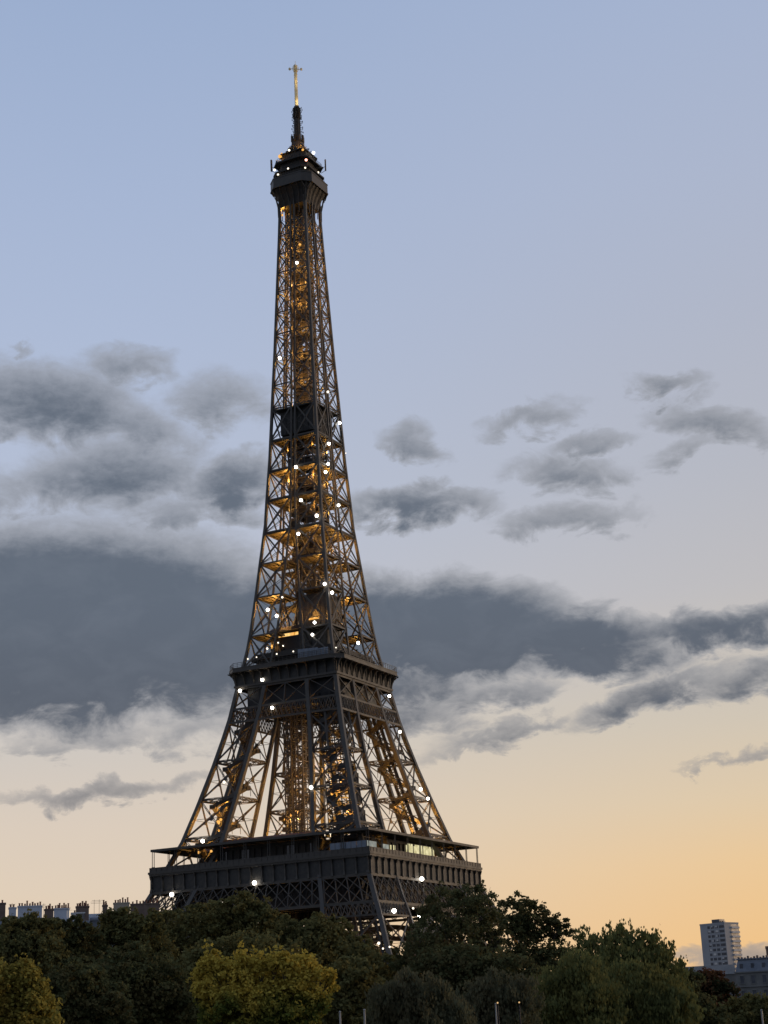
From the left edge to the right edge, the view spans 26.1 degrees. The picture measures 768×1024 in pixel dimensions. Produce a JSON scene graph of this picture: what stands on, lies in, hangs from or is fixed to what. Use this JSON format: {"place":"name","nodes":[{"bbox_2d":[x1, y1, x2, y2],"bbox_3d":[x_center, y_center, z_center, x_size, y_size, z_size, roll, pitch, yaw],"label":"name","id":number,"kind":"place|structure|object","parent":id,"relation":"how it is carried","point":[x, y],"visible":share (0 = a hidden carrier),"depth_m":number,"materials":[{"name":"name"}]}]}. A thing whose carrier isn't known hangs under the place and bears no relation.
{"place":"outdoors","nodes":[
{"label":"outdoors","id":0,"kind":"place"},
{"bbox_2d":[363,1009,365,1023],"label":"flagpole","id":1,"kind":"object","parent":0,"point":[364,1010],"visible":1,"depth_m":66.92,"materials":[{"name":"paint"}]},
{"bbox_2d":[0,0,767,966],"label":"sky","id":2,"kind":"structure","parent":0,"point":[545,222],"materials":[{"name":"blue"}]},
{"bbox_2d":[495,1003,497,1023],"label":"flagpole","id":3,"kind":"object","parent":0,"point":[496,1013],"visible":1,"depth_m":85.93,"materials":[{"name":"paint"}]},
{"bbox_2d":[685,964,737,997],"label":"zinc roofed house","id":4,"kind":"structure","parent":0,"point":[729,970],"depth_m":418.58,"materials":[{"name":"grey metal"}]},
{"bbox_2d":[699,919,741,970],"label":"tower block","id":5,"kind":"structure","parent":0,"point":[720,941],"depth_m":1086.42,"materials":[{"name":"concrete"}]},
{"bbox_2d":[734,955,767,997],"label":"stone building","id":6,"kind":"structure","parent":0,"point":[751,973],"depth_m":396.31,"materials":[{"name":"stone"}]},
{"bbox_2d":[739,975,744,983],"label":"window","id":7,"kind":"structure","parent":6,"relation":"in","point":[742,981],"depth_m":396.87,"materials":[{"name":"grey glass"}]},
{"bbox_2d":[750,974,755,983],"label":"window","id":8,"kind":"structure","parent":6,"relation":"in","point":[753,980],"depth_m":395.80,"materials":[{"name":"grey glass"}]},
{"bbox_2d":[761,974,766,982],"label":"window","id":9,"kind":"structure","parent":6,"relation":"in","point":[764,976],"depth_m":394.74,"materials":[{"name":"grey glass"}]},
{"bbox_3d":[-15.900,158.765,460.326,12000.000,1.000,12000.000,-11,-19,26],"label":"ground","id":10,"kind":"structure","parent":0,"visible":0},
{"bbox_2d":[0,900,16,924],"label":"town house","id":11,"kind":"structure","parent":10,"relation":"on","point":[3,907],"depth_m":256.67,"materials":[{"name":"metal"}]},
{"bbox_2d":[0,953,64,1023],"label":"yellow tree","id":12,"kind":"object","parent":10,"relation":"on","point":[27,996],"visible":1,"depth_m":84.04,"materials":[{"name":"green plant"}]},
{"bbox_2d":[0,908,70,976],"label":"plane tree","id":13,"kind":"object","parent":10,"relation":"on","point":[38,940],"visible":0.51,"depth_m":187.81,"materials":[{"name":"green plant"}]},
{"bbox_2d":[17,901,53,929],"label":"town house","id":14,"kind":"structure","parent":10,"relation":"on","point":[22,909],"depth_m":257.61,"materials":[{"name":"metal"}]},
{"bbox_2d":[53,901,89,922],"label":"town house","id":15,"kind":"structure","parent":10,"relation":"on","point":[62,912],"depth_m":258.55,"materials":[{"name":"metal"}]},
{"bbox_2d":[44,914,109,978],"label":"plane tree","id":16,"kind":"object","parent":10,"relation":"on","point":[81,937],"visible":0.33,"depth_m":198.80,"materials":[{"name":"green plant"}]},
{"bbox_2d":[44,954,136,1023],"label":"plane tree","id":17,"kind":"object","parent":10,"relation":"on","point":[86,995],"visible":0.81,"depth_m":131.06,"materials":[{"name":"green plant"}]},
{"bbox_2d":[89,900,107,927],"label":"town house","id":18,"kind":"structure","parent":10,"relation":"on","point":[94,919],"depth_m":263.19,"materials":[{"name":"paint"}]},
{"bbox_2d":[113,897,159,916],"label":"town house","id":19,"kind":"structure","parent":10,"relation":"on","point":[143,907],"depth_m":264.17,"materials":[{"name":"grey brick"}]},
{"bbox_2d":[95,906,179,967],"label":"plane tree","id":20,"kind":"object","parent":10,"relation":"on","point":[120,926],"visible":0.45,"depth_m":205.54,"materials":[{"name":"green plant"}]},
{"bbox_2d":[87,938,199,1023],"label":"plane tree","id":21,"kind":"object","parent":10,"relation":"on","point":[160,993],"visible":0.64,"depth_m":141.68,"materials":[{"name":"green plant"}]},
{"bbox_2d":[142,899,228,1020],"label":"plane tree","id":22,"kind":"object","parent":10,"relation":"on","point":[184,926],"visible":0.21,"depth_m":223.53,"materials":[{"name":"green plant"}]},
{"bbox_2d":[199,890,284,947],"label":"plane tree","id":23,"kind":"object","parent":10,"relation":"on","point":[247,915],"visible":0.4,"depth_m":220.79,"materials":[{"name":"green plant"}]},
{"bbox_2d":[167,930,322,1023],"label":"plane tree","id":24,"kind":"object","parent":10,"relation":"on","point":[191,957],"visible":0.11,"depth_m":151.67,"materials":[{"name":"green plant"}]},
{"bbox_2d":[185,939,339,1023],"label":"yellow tree","id":25,"kind":"object","parent":10,"relation":"on","point":[244,995],"visible":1,"depth_m":99.97,"materials":[{"name":"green plant"}]},
{"bbox_2d":[271,911,359,996],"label":"plane tree","id":26,"kind":"object","parent":10,"relation":"on","point":[321,935],"visible":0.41,"depth_m":206.99,"materials":[{"name":"green plant"}]},
{"bbox_2d":[144,64,518,981],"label":"lattice tower","id":27,"kind":"structure","parent":10,"relation":"on","point":[306,674],"depth_m":484.73,"materials":[{"name":"metal"}]},
{"bbox_2d":[312,953,385,1023],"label":"plane tree","id":28,"kind":"object","parent":10,"relation":"on","point":[349,997],"visible":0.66,"depth_m":142.13,"materials":[{"name":"green plant"}]},
{"bbox_2d":[328,931,403,983],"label":"plane tree","id":29,"kind":"object","parent":10,"relation":"on","point":[366,949],"visible":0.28,"depth_m":196.44,"materials":[{"name":"green plant"}]},
{"bbox_2d":[342,919,396,954],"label":"park tree","id":30,"kind":"object","parent":10,"relation":"on","point":[389,934],"visible":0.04,"depth_m":618.13,"materials":[{"name":"green plant"}]},
{"bbox_2d":[364,965,477,1023],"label":"shrubby tree","id":31,"kind":"object","parent":10,"relation":"on","point":[410,997],"visible":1,"depth_m":104.50,"materials":[{"name":"green plant"}]},
{"bbox_2d":[401,921,457,956],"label":"park tree","id":32,"kind":"object","parent":10,"relation":"on","point":[411,943],"depth_m":619.95,"materials":[{"name":"green plant"}]},
{"bbox_2d":[388,880,524,978],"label":"plane tree","id":33,"kind":"object","parent":10,"relation":"on","point":[456,925],"visible":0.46,"depth_m":183.05,"materials":[{"name":"green plant"}]},
{"bbox_2d":[399,939,541,1000],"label":"plane tree","id":34,"kind":"object","parent":10,"relation":"on","point":[453,969],"visible":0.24,"depth_m":153.71,"materials":[{"name":"green plant"}]},
{"bbox_2d":[497,1002,499,1023],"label":"street lamp","id":35,"kind":"object","parent":10,"relation":"on","point":[498,1013],"visible":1,"depth_m":95.47,"materials":[{"name":"black metal"}]},
{"bbox_2d":[452,965,545,1023],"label":"shrubby tree","id":36,"kind":"object","parent":10,"relation":"on","point":[485,995],"visible":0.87,"depth_m":111.42,"materials":[{"name":"green plant"}]},
{"bbox_2d":[518,1002,520,1023],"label":"street lamp","id":37,"kind":"object","parent":10,"relation":"on","point":[519,1013],"visible":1,"depth_m":100.12,"materials":[{"name":"black metal"}]},
{"bbox_2d":[496,890,576,975],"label":"plane tree","id":38,"kind":"object","parent":10,"relation":"on","point":[524,921],"visible":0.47,"depth_m":197.49,"materials":[{"name":"green plant"}]},
{"bbox_2d":[530,949,631,1023],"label":"willow tree","id":39,"kind":"object","parent":10,"relation":"on","point":[578,990],"visible":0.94,"depth_m":122.66,"materials":[{"name":"green plant"}]},
{"bbox_2d":[560,918,696,1023],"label":"willow tree","id":40,"kind":"object","parent":10,"relation":"on","point":[610,949],"visible":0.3,"depth_m":142.66,"materials":[{"name":"green plant"}]},
{"bbox_2d":[604,956,706,1023],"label":"plane tree","id":41,"kind":"object","parent":10,"relation":"on","point":[656,996],"visible":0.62,"depth_m":125.33,"materials":[{"name":"green plant"}]},
{"bbox_2d":[685,967,735,1023],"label":"plane tree","id":42,"kind":"object","parent":10,"relation":"on","point":[713,1009],"visible":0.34,"depth_m":148.97,"materials":[{"name":"green plant"}]},
{"bbox_2d":[697,966,742,1015],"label":"russet tree","id":43,"kind":"object","parent":10,"relation":"on","point":[721,987],"visible":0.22,"depth_m":215.17,"materials":[{"name":"brown plant"}]},
{"bbox_2d":[722,992,767,1023],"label":"plane tree","id":44,"kind":"object","parent":10,"relation":"on","point":[745,1008],"visible":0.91,"depth_m":158.01,"materials":[{"name":"green plant"}]}
]}

